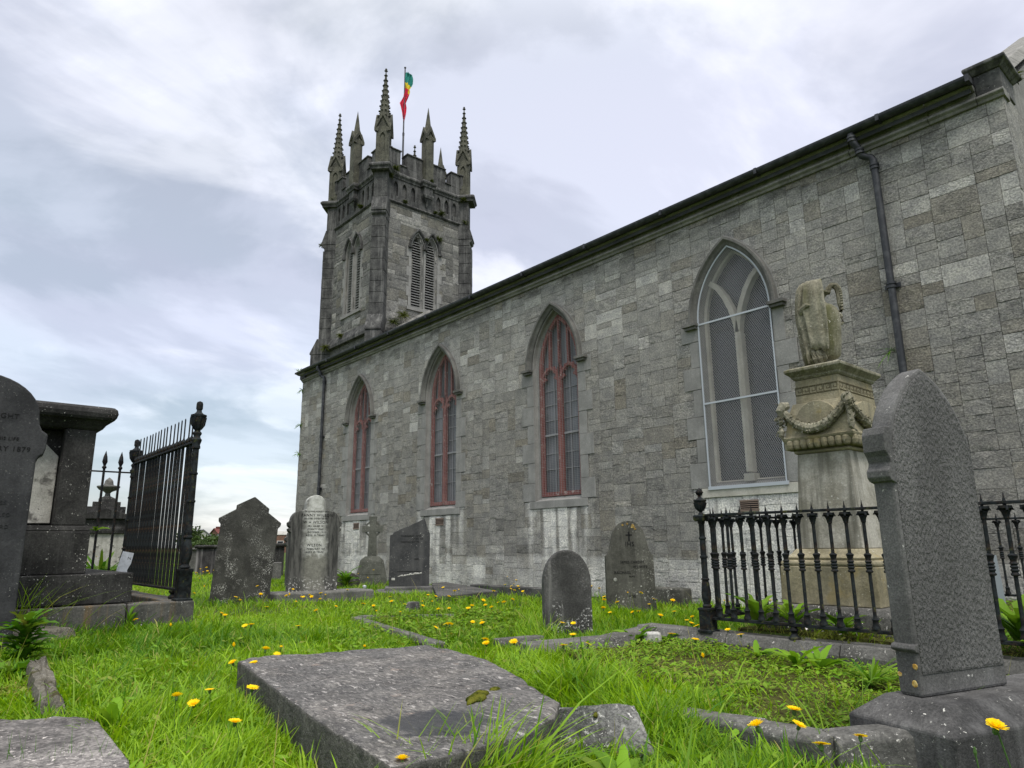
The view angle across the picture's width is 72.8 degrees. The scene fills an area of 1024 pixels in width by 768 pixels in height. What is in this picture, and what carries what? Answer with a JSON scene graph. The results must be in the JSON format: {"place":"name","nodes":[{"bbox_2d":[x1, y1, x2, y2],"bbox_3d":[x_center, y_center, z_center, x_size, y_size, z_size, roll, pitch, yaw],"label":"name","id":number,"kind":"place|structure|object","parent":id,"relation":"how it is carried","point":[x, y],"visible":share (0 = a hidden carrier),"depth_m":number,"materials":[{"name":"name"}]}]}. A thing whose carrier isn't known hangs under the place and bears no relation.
{"place":"outdoors","nodes":[
{"label":"outdoors","id":0,"kind":"place"},
{"bbox_2d":[0,0,1023,547],"label":"sky","id":1,"kind":"structure","parent":0,"point":[164,174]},
{"bbox_2d":[0,549,1023,767],"bbox_3d":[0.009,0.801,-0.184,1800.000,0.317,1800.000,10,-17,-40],"label":"ground","id":2,"kind":"structure","parent":0,"point":[254,609],"depth_m":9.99,"materials":[{"name":"green plant"}]},
{"bbox_2d":[0,673,27,698],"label":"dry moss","id":3,"kind":"object","parent":2,"relation":"on","point":[7,690],"visible":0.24,"depth_m":4.08,"materials":[{"name":"green plant"}]},
{"bbox_2d":[0,658,33,679],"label":"prickly weed","id":4,"kind":"object","parent":2,"relation":"on","point":[22,665],"visible":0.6,"depth_m":4.54,"materials":[{"name":"green plant"}]},
{"bbox_2d":[0,375,47,651],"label":"headstone","id":5,"kind":"object","parent":2,"relation":"on","point":[23,439],"visible":0.98,"depth_m":5.99,"materials":[{"name":"black stone"}]},
{"bbox_2d":[0,609,58,660],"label":"prickly weed","id":6,"kind":"object","parent":2,"relation":"on","point":[29,621],"visible":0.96,"depth_m":4.99,"materials":[{"name":"green plant"}]},
{"bbox_2d":[13,626,75,649],"bbox_3d":[-4.366,2.287,6.161,0.587,0.222,0.810,-9,-15,31],"label":"field stone","id":7,"kind":"object","parent":2,"relation":"on","point":[57,630],"visible":0.23,"depth_m":6.22,"materials":[{"name":"grey stone"}]},
{"bbox_2d":[25,656,64,716],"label":"mossy kerb","id":8,"kind":"structure","parent":2,"relation":"on","point":[40,671],"depth_m":3.79,"materials":[{"name":"grey stone"}]},
{"bbox_2d":[0,716,128,767],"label":"ledger slab","id":9,"kind":"structure","parent":2,"relation":"on","point":[43,735],"depth_m":2.72,"materials":[{"name":"grey stone"}]},
{"bbox_2d":[86,549,118,570],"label":"spiky shrub","id":10,"kind":"object","parent":2,"relation":"on","point":[102,565],"visible":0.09,"depth_m":9.83,"materials":[{"name":"green plant"}]},
{"bbox_2d":[14,590,193,633],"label":"tomb kerb","id":11,"kind":"structure","parent":2,"relation":"on","point":[163,607],"depth_m":7.07,"materials":[{"name":"stone"}]},
{"bbox_2d":[16,400,133,608],"bbox_3d":[-6.121,1.295,7.365,3.330,2.005,2.900,10,-17,-40],"label":"pedestal tomb","id":12,"kind":"object","parent":11,"relation":"on","point":[56,546],"visible":0.8,"depth_m":7.05,"materials":[{"name":"stone"}]},
{"bbox_2d":[90,526,109,530],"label":"leafy weed","id":13,"kind":"object","parent":12,"relation":"on","point":[95,529],"visible":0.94,"depth_m":7.51,"materials":[{"name":"green plant"}]},
{"bbox_2d":[116,551,133,571],"bbox_3d":[-4.570,2.135,8.186,0.140,0.309,0.027,14,-24,-26],"label":"broken plaque","id":14,"kind":"object","parent":12,"relation":"on","point":[125,561],"visible":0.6,"depth_m":8.19,"materials":[{"name":"white stone"}]},
{"bbox_2d":[91,451,129,570],"bbox_3d":[-6.641,1.733,8.768,3.180,1.990,0.068,10,-17,-40],"label":"iron railing","id":15,"kind":"object","parent":11,"relation":"on","point":[105,461],"visible":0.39,"depth_m":9.67,"materials":[{"name":"black metal"}]},
{"bbox_2d":[117,600,144,627],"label":"leafy weed","id":16,"kind":"object","parent":11,"relation":"attached to","point":[129,617],"visible":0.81,"depth_m":7.02,"materials":[{"name":"green plant"}]},
{"bbox_2d":[119,401,206,600],"bbox_3d":[-4.494,1.575,8.782,0.183,2.330,2.933,10,-17,-40],"label":"iron railing","id":17,"kind":"object","parent":11,"relation":"on","point":[141,543],"visible":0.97,"depth_m":8.49,"materials":[{"name":"black metal"}]},
{"bbox_2d":[84,478,125,566],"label":"urn mausoleum","id":18,"kind":"structure","parent":2,"relation":"on","point":[106,518],"depth_m":18.39,"materials":[{"name":"stone"}]},
{"bbox_2d":[94,697,122,723],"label":"broadleaf weed","id":19,"kind":"object","parent":2,"relation":"on","point":[115,708],"visible":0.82,"depth_m":3.20,"materials":[{"name":"green plant"}]},
{"bbox_2d":[172,692,182,730],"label":"hawkbit flower","id":20,"kind":"object","parent":2,"relation":"on","point":[176,694],"visible":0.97,"depth_m":3.01,"materials":[{"name":"yellow plant"}]},
{"bbox_2d":[175,526,204,550],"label":"dark tree","id":21,"kind":"object","parent":2,"relation":"on","point":[196,535],"visible":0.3,"depth_m":93.06,"materials":[{"name":"green plant"}]},
{"bbox_2d":[186,698,198,740],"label":"hawkbit flower","id":22,"kind":"object","parent":2,"relation":"on","point":[192,703],"visible":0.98,"depth_m":2.87,"materials":[{"name":"yellow plant"}]},
{"bbox_2d":[189,548,196,571],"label":"boundary wall","id":23,"kind":"structure","parent":2,"relation":"on","point":[192,563],"depth_m":27.46,"materials":[{"name":"grey stone"}]},
{"bbox_2d":[179,529,210,549],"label":"gabled house","id":24,"kind":"structure","parent":2,"relation":"on","point":[206,532],"depth_m":105.98,"materials":[{"name":"grey tile"}]},
{"bbox_2d":[192,539,217,547],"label":"bushy tree","id":25,"kind":"object","parent":2,"relation":"on","point":[205,542],"visible":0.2,"depth_m":79.50,"materials":[{"name":"green plant"}]},
{"bbox_2d":[194,545,216,575],"bbox_3d":[-9.955,5.806,22.804,0.948,1.010,1.280,5,-14,-22],"label":"chest tomb","id":26,"kind":"object","parent":2,"relation":"on","point":[205,555],"visible":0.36,"depth_m":22.28,"materials":[{"name":"stone"}]},
{"bbox_2d":[200,533,218,541],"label":"bushy tree","id":27,"kind":"object","parent":2,"relation":"on","point":[214,537],"visible":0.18,"depth_m":85.17,"materials":[{"name":"green plant"}]},
{"bbox_2d":[205,688,213,727],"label":"hawkbit flower","id":28,"kind":"object","parent":2,"relation":"on","point":[209,690],"visible":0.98,"depth_m":3.14,"materials":[{"name":"yellow plant"}]},
{"bbox_2d":[209,527,219,534],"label":"terraced house","id":29,"kind":"structure","parent":2,"relation":"on","point":[216,530],"depth_m":135.41,"materials":[{"name":"brown brick"}]},
{"bbox_2d":[228,659,236,688],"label":"hawkbit flower","id":30,"kind":"object","parent":2,"relation":"on","point":[232,662],"visible":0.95,"depth_m":3.85,"materials":[{"name":"yellow plant"}]},
{"bbox_2d":[229,718,240,766],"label":"hawkbit flower","id":31,"kind":"object","parent":2,"relation":"on","point":[234,720],"visible":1,"depth_m":2.56,"materials":[{"name":"yellow plant"}]},
{"bbox_2d":[209,497,280,603],"bbox_3d":[-4.250,2.752,11.066,0.948,1.887,0.140,8,-12,-22],"label":"headstone","id":32,"kind":"object","parent":2,"relation":"on","point":[245,551],"visible":0.91,"depth_m":11.01,"materials":[{"name":"grey stone"}]},
{"bbox_2d":[247,684,258,699],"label":"hawkbit flower","id":33,"kind":"object","parent":2,"relation":"on","point":[251,687],"visible":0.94,"depth_m":3.18,"materials":[{"name":"yellow plant"}]},
{"bbox_2d":[272,562,281,579],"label":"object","id":34,"kind":"object","parent":2,"relation":"on","point":[277,567],"visible":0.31,"depth_m":18.37,"materials":[{"name":"grey stone"}]},
{"bbox_2d":[274,543,285,575],"bbox_3d":[-7.601,5.714,22.583,0.519,1.040,1.180,4,-14,-18],"label":"chest tomb","id":35,"kind":"object","parent":2,"relation":"on","point":[279,552],"visible":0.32,"depth_m":22.16,"materials":[{"name":"stone"}]},
{"bbox_2d":[276,531,286,552],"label":"brick building","id":36,"kind":"structure","parent":2,"relation":"on","point":[281,535],"depth_m":102.16,"materials":[{"name":"brown brick"}]},
{"bbox_2d":[284,532,288,589],"bbox_3d":[-4.162,3.547,14.029,0.871,1.759,0.150,5,-15,-28],"label":"headstone","id":37,"kind":"object","parent":2,"relation":"on","point":[286,539],"visible":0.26,"depth_m":13.85,"materials":[{"name":"grey stone"}]},
{"bbox_2d":[269,495,373,603],"bbox_3d":[-3.167,2.826,11.526,1.560,1.940,0.840,7,-17,-30],"label":"headstone","id":38,"kind":"object","parent":2,"relation":"on","point":[314,528],"visible":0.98,"depth_m":11.42,"materials":[{"name":"grey stone"}]},
{"bbox_2d":[337,566,359,586],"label":"leafy weed","id":39,"kind":"object","parent":2,"relation":"on","point":[345,577],"visible":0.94,"depth_m":14.32,"materials":[{"name":"green plant"}]},
{"bbox_2d":[337,572,359,587],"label":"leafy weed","id":40,"kind":"object","parent":2,"relation":"on","point":[339,584],"visible":0.31,"depth_m":14.61,"materials":[{"name":"green plant"}]},
{"bbox_2d":[357,516,386,585],"bbox_3d":[-3.365,4.063,16.692,0.720,1.730,0.400,2,-13,-13],"label":"celtic cross","id":41,"kind":"object","parent":2,"relation":"on","point":[370,562],"visible":0.95,"depth_m":16.50,"materials":[{"name":"grey stone"}]},
{"bbox_2d":[236,645,560,767],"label":"ledger slab","id":42,"kind":"structure","parent":2,"relation":"on","point":[325,698],"depth_m":2.87,"materials":[{"name":"stone"}]},
{"bbox_2d":[465,690,489,705],"bbox_3d":[-0.144,1.310,2.914,0.077,0.026,0.271,-4,-13,14],"label":"moss cushion","id":43,"kind":"object","parent":42,"relation":"on","point":[475,696],"visible":1,"depth_m":2.88,"materials":[{"name":"green plant"}]},
{"bbox_2d":[489,686,499,690],"bbox_3d":[-0.079,1.349,3.073,0.062,0.019,0.046,8,-16,-35],"label":"moss cushion","id":44,"kind":"object","parent":42,"relation":"on","point":[494,688],"visible":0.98,"depth_m":3.06,"materials":[{"name":"green plant"}]},
{"bbox_2d":[352,614,453,647],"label":"grave kerb","id":45,"kind":"structure","parent":2,"relation":"on","point":[414,635],"depth_m":6.64,"materials":[{"name":"stone"}]},
{"bbox_2d":[396,754,409,761],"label":"hawkbit flower","id":46,"kind":"object","parent":2,"relation":"on","point":[402,756],"visible":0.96,"depth_m":2.08,"materials":[{"name":"yellow plant"}]},
{"bbox_2d":[375,518,432,593],"bbox_3d":[-1.922,3.329,13.015,1.240,1.583,0.680,1,-12,-9],"label":"headstone","id":47,"kind":"object","parent":2,"relation":"on","point":[409,559],"visible":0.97,"depth_m":12.97,"materials":[{"name":"stone"}]},
{"bbox_2d":[406,601,419,611],"bbox_3d":[-1.241,2.823,8.700,0.197,0.186,0.251,0,-13,-3],"label":"fallen stone","id":48,"kind":"object","parent":2,"relation":"on","point":[412,605],"visible":0.48,"depth_m":8.62,"materials":[{"name":"grey stone"}]},
{"bbox_2d":[446,622,453,637],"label":"hawkbit flower","id":49,"kind":"object","parent":2,"relation":"on","point":[449,624],"visible":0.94,"depth_m":5.61,"materials":[{"name":"yellow plant"}]},
{"bbox_2d":[431,582,497,601],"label":"ledger slab","id":50,"kind":"structure","parent":2,"relation":"on","point":[440,591],"depth_m":11.32,"materials":[{"name":"stone"}]},
{"bbox_2d":[482,640,488,658],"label":"hawkbit flower","id":51,"kind":"object","parent":2,"relation":"on","point":[486,642],"visible":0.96,"depth_m":4.49,"materials":[{"name":"yellow plant"}]},
{"bbox_2d":[0,595,1015,767],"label":"ground cover","id":52,"kind":"object","parent":2,"relation":"on","point":[478,620],"visible":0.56,"depth_m":4.69,"materials":[{"name":"green plant"}]},
{"bbox_2d":[509,639,517,664],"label":"hawkbit flower","id":53,"kind":"object","parent":2,"relation":"on","point":[513,641],"visible":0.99,"depth_m":4.57,"materials":[{"name":"yellow plant"}]},
{"bbox_2d":[492,635,543,647],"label":"grave kerb","id":54,"kind":"structure","parent":2,"relation":"on","point":[522,638],"depth_m":5.92,"materials":[{"name":"stone"}]},
{"bbox_2d":[470,584,591,597],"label":"wall kerb","id":55,"kind":"structure","parent":2,"relation":"on","point":[529,590],"depth_m":12.87,"materials":[{"name":"stone"}]},
{"bbox_2d":[542,550,592,635],"bbox_3d":[0.534,2.144,6.754,0.470,1.035,0.140,1,-14,-7],"label":"headstone","id":56,"kind":"object","parent":2,"relation":"on","point":[566,587],"visible":0.77,"depth_m":6.71,"materials":[{"name":"grey stone"}]},
{"bbox_2d":[559,704,653,761],"bbox_3d":[0.379,1.530,2.800,0.572,0.464,0.267,-4,-13,15],"label":"broken stone","id":57,"kind":"object","parent":2,"relation":"on","point":[609,715],"visible":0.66,"depth_m":2.77,"materials":[{"name":"grey stone"}]},
{"bbox_2d":[578,744,665,767],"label":"broadleaf weed","id":58,"kind":"object","parent":2,"relation":"on","point":[623,755],"visible":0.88,"depth_m":2.47,"materials":[{"name":"green plant"}]},
{"bbox_2d":[604,521,656,610],"bbox_3d":[1.521,2.468,8.965,0.630,1.375,0.104,0,-15,-1],"label":"headstone","id":59,"kind":"object","parent":2,"relation":"on","point":[629,563],"visible":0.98,"depth_m":8.94,"materials":[{"name":"grey stone"}]},
{"bbox_2d":[295,37,1023,606],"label":"church","id":60,"kind":"structure","parent":2,"relation":"on","point":[583,401],"depth_m":12.13,"materials":[{"name":"stone"}]},
{"bbox_2d":[319,344,328,351],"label":"fern tuft","id":61,"kind":"object","parent":60,"relation":"on","point":[325,346],"visible":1,"depth_m":28.13,"materials":[{"name":"green plant"}]},
{"bbox_2d":[340,232,363,319],"bbox_3d":[-6.258,-4.352,27.884,0.530,3.447,1.666,10,-17,-40],"label":"belfry window","id":62,"kind":"structure","parent":60,"relation":"in","point":[354,273],"depth_m":27.93,"materials":[{"name":"stone"}]},
{"bbox_2d":[339,374,377,520],"bbox_3d":[-4.291,1.760,19.874,0.415,4.219,2.000,10,-17,-40],"label":"window","id":63,"kind":"structure","parent":60,"relation":"in","point":[360,418],"depth_m":20.01,"materials":[{"name":"stone"}]},
{"bbox_2d":[386,316,401,326],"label":"fern tuft","id":64,"kind":"object","parent":60,"relation":"on","point":[393,322],"visible":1,"depth_m":25.65,"materials":[{"name":"green plant"}]},
{"bbox_2d":[392,165,399,172],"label":"fern tuft","id":65,"kind":"object","parent":60,"relation":"on","point":[397,168],"visible":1,"depth_m":27.26,"materials":[{"name":"green plant"}]},
{"bbox_2d":[402,67,405,164],"bbox_3d":[-4.797,-11.129,30.685,0.092,6.640,0.092,-7,-14,26],"label":"flagpole","id":66,"kind":"object","parent":60,"relation":"on","point":[403,133],"visible":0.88,"depth_m":30.72,"materials":[{"name":"black paint"}]},
{"bbox_2d":[400,72,412,119],"bbox_3d":[-4.731,-12.822,31.093,0.577,2.602,0.173,3,-13,-14],"label":"flag","id":67,"kind":"object","parent":66,"relation":"hanging from","point":[408,80],"visible":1,"depth_m":31.18,"materials":[{"name":"multicoloured fabric"}]},
{"bbox_2d":[398,310,409,320],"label":"fern tuft","id":68,"kind":"object","parent":60,"relation":"on","point":[403,314],"visible":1,"depth_m":26.16,"materials":[{"name":"green plant"}]},
{"bbox_2d":[406,229,441,312],"bbox_3d":[-3.585,-4.423,27.703,1.666,3.447,0.530,10,-17,-40],"label":"belfry window","id":69,"kind":"structure","parent":60,"relation":"in","point":[434,268],"depth_m":27.74,"materials":[{"name":"stone"}]},
{"bbox_2d":[416,343,465,515],"bbox_3d":[-1.666,1.054,16.926,0.415,4.219,2.000,10,-17,-40],"label":"window","id":70,"kind":"structure","parent":60,"relation":"in","point":[441,465],"depth_m":17.03,"materials":[{"name":"stone"}]},
{"bbox_2d":[521,302,595,508],"bbox_3d":[0.939,0.353,14.000,0.415,4.219,2.000,10,-17,-40],"label":"window","id":71,"kind":"structure","parent":60,"relation":"in","point":[556,365],"depth_m":14.07,"materials":[{"name":"stone"}]},
{"bbox_2d":[681,236,799,497],"bbox_3d":[3.610,-0.365,11.000,0.415,4.219,2.000,10,-17,-40],"label":"window","id":72,"kind":"structure","parent":60,"relation":"in","point":[735,332],"depth_m":11.02,"materials":[{"name":"stone"}]},
{"bbox_2d":[875,347,905,368],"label":"fern tuft","id":73,"kind":"object","parent":60,"relation":"on","point":[891,349],"visible":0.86,"depth_m":9.12,"materials":[{"name":"green plant"}]},
{"bbox_2d":[655,587,692,606],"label":"stone block","id":74,"kind":"structure","parent":2,"relation":"on","point":[678,595],"depth_m":10.60,"materials":[{"name":"grey stone"}]},
{"bbox_2d":[655,738,712,765],"bbox_3d":[0.650,1.385,2.570,0.232,0.099,0.250,10,-17,-40],"label":"broadleaf weed","id":75,"kind":"object","parent":2,"relation":"on","point":[670,751],"visible":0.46,"depth_m":2.56,"materials":[{"name":"green plant"}]},
{"bbox_2d":[557,643,899,728],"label":"soil","id":76,"kind":"structure","parent":2,"relation":"on","point":[777,698],"depth_m":4.05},
{"bbox_2d":[612,624,656,641],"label":"dock plant","id":77,"kind":"object","parent":76,"relation":"on","point":[639,636],"visible":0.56,"depth_m":5.61,"materials":[{"name":"green plant"}]},
{"bbox_2d":[644,631,661,642],"bbox_3d":[1.117,2.006,5.505,0.144,0.084,0.116,-4,-13,14],"label":"loose stone","id":78,"kind":"object","parent":76,"relation":"on","point":[653,635],"visible":0.77,"depth_m":5.46,"materials":[{"name":"white stone"}]},
{"bbox_2d":[741,640,775,657],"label":"dandelion plant","id":79,"kind":"object","parent":76,"relation":"on","point":[756,647],"visible":0.95,"depth_m":4.71,"materials":[{"name":"green plant"}]},
{"bbox_2d":[769,646,822,667],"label":"dandelion plant","id":80,"kind":"object","parent":76,"relation":"on","point":[792,657],"visible":0.71,"depth_m":4.39,"materials":[{"name":"green plant"}]},
{"bbox_2d":[798,645,847,668],"bbox_3d":[1.936,1.720,4.346,0.348,0.134,0.348,10,-17,-40],"label":"dandelion plant","id":81,"kind":"object","parent":76,"relation":"on","point":[822,655],"visible":0.84,"depth_m":4.37,"materials":[{"name":"green plant"}]},
{"bbox_2d":[835,657,898,686],"bbox_3d":[1.994,1.577,3.826,0.337,0.179,0.383,10,-17,-40],"label":"yarrow plant","id":82,"kind":"object","parent":76,"relation":"on","point":[872,672],"visible":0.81,"depth_m":3.83,"materials":[{"name":"green plant"}]},
{"bbox_2d":[725,593,782,628],"bbox_3d":[1.881,1.736,5.303,0.405,0.252,0.439,0,-13,-3],"label":"leafy weed","id":83,"kind":"object","parent":2,"relation":"on","point":[753,605],"visible":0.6,"depth_m":5.27,"materials":[{"name":"green plant"}]},
{"bbox_2d":[747,719,762,766],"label":"hawkbit flower","id":84,"kind":"object","parent":2,"relation":"on","point":[756,722],"visible":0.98,"depth_m":2.42,"materials":[{"name":"yellow plant"}]},
{"bbox_2d":[518,623,1023,674],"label":"grave kerb","id":85,"kind":"structure","parent":2,"relation":"on","point":[865,653],"depth_m":5.04,"materials":[{"name":"stone"}]},
{"bbox_2d":[658,633,679,641],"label":"dock plant","id":86,"kind":"object","parent":85,"relation":"on","point":[668,636],"visible":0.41,"depth_m":5.54,"materials":[{"name":"green plant"}]},
{"bbox_2d":[658,705,917,767],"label":"grave kerb","id":87,"kind":"structure","parent":2,"relation":"on","point":[893,747],"depth_m":2.40,"materials":[{"name":"stone"}]},
{"bbox_2d":[787,705,800,720],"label":"hawkbit flower","id":88,"kind":"object","parent":2,"relation":"on","point":[794,709],"visible":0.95,"depth_m":2.66,"materials":[{"name":"yellow plant"}]},
{"bbox_2d":[792,719,806,765],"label":"hawkbit flower","id":89,"kind":"object","parent":2,"relation":"on","point":[799,725],"visible":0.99,"depth_m":2.43,"materials":[{"name":"yellow plant"}]},
{"bbox_2d":[812,741,830,767],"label":"hawkbit flower","id":90,"kind":"object","parent":2,"relation":"on","point":[821,747],"visible":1,"depth_m":2.20,"materials":[{"name":"yellow plant"}]},
{"bbox_2d":[854,734,867,762],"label":"hawkbit flower","id":91,"kind":"object","parent":2,"relation":"on","point":[860,737],"visible":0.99,"depth_m":2.29,"materials":[{"name":"yellow plant"}]},
{"bbox_2d":[738,600,1023,655],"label":"soil","id":92,"kind":"structure","parent":2,"relation":"on","point":[864,640],"depth_m":4.82,"materials":[{"name":"brown soil"}]},
{"bbox_2d":[764,599,820,628],"bbox_3d":[2.085,1.720,5.144,0.361,0.209,0.382,10,-17,-40],"label":"leafy weed","id":93,"kind":"object","parent":92,"relation":"on","point":[784,608],"visible":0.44,"depth_m":5.12,"materials":[{"name":"green plant"}]},
{"bbox_2d":[766,279,893,638],"bbox_3d":[2.754,0.704,5.761,1.240,3.251,0.940,10,-17,-40],"label":"urn monument","id":94,"kind":"object","parent":92,"relation":"on","point":[828,419],"visible":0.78,"depth_m":5.49,"materials":[{"name":"stone"}]},
{"bbox_2d":[788,626,880,643],"bbox_3d":[2.294,1.773,4.971,0.645,0.114,0.722,-3,-13,12],"label":"stonecrop plant","id":95,"kind":"object","parent":92,"relation":"on","point":[826,636],"visible":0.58,"depth_m":4.84,"materials":[{"name":"green plant"}]},
{"bbox_2d":[816,612,866,635],"bbox_3d":[2.296,1.665,4.818,0.310,0.165,0.302,-2,-13,5],"label":"leafy weed","id":96,"kind":"object","parent":92,"relation":"on","point":[848,622],"visible":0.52,"depth_m":4.80,"materials":[{"name":"green plant"}]},
{"bbox_2d":[813,623,891,639],"bbox_3d":[2.424,1.752,4.964,0.730,0.120,0.603,0,-13,-4],"label":"stonecrop plant","id":97,"kind":"object","parent":92,"relation":"on","point":[848,634],"visible":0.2,"depth_m":4.81,"materials":[{"name":"green plant"}]},
{"bbox_2d":[693,488,1023,645],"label":"iron railing","id":98,"kind":"object","parent":92,"relation":"on","point":[709,615],"visible":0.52,"depth_m":5.05,"materials":[{"name":"black metal"}]},
{"bbox_2d":[994,555,1005,612],"bbox_3d":[4.263,1.760,6.080,0.050,0.508,0.170,-7,-14,26],"label":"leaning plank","id":99,"kind":"object","parent":92,"relation":"on","point":[1000,590],"visible":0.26,"depth_m":6.08,"materials":[{"name":"grey"}]},
{"bbox_2d":[998,594,1023,649],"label":"leafy weed","id":100,"kind":"object","parent":92,"relation":"on","point":[1011,622],"visible":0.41,"depth_m":4.14,"materials":[{"name":"green plant"}]},
{"bbox_2d":[849,369,1023,767],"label":"headstone","id":101,"kind":"object","parent":2,"relation":"on","point":[940,707],"visible":1,"depth_m":2.64,"materials":[{"name":"stone"}]},
{"bbox_2d":[973,718,1010,767],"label":"hawkbit flower","id":102,"kind":"object","parent":2,"relation":"on","point":[996,724],"visible":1,"depth_m":1.35,"materials":[{"name":"yellow plant"}]}
]}

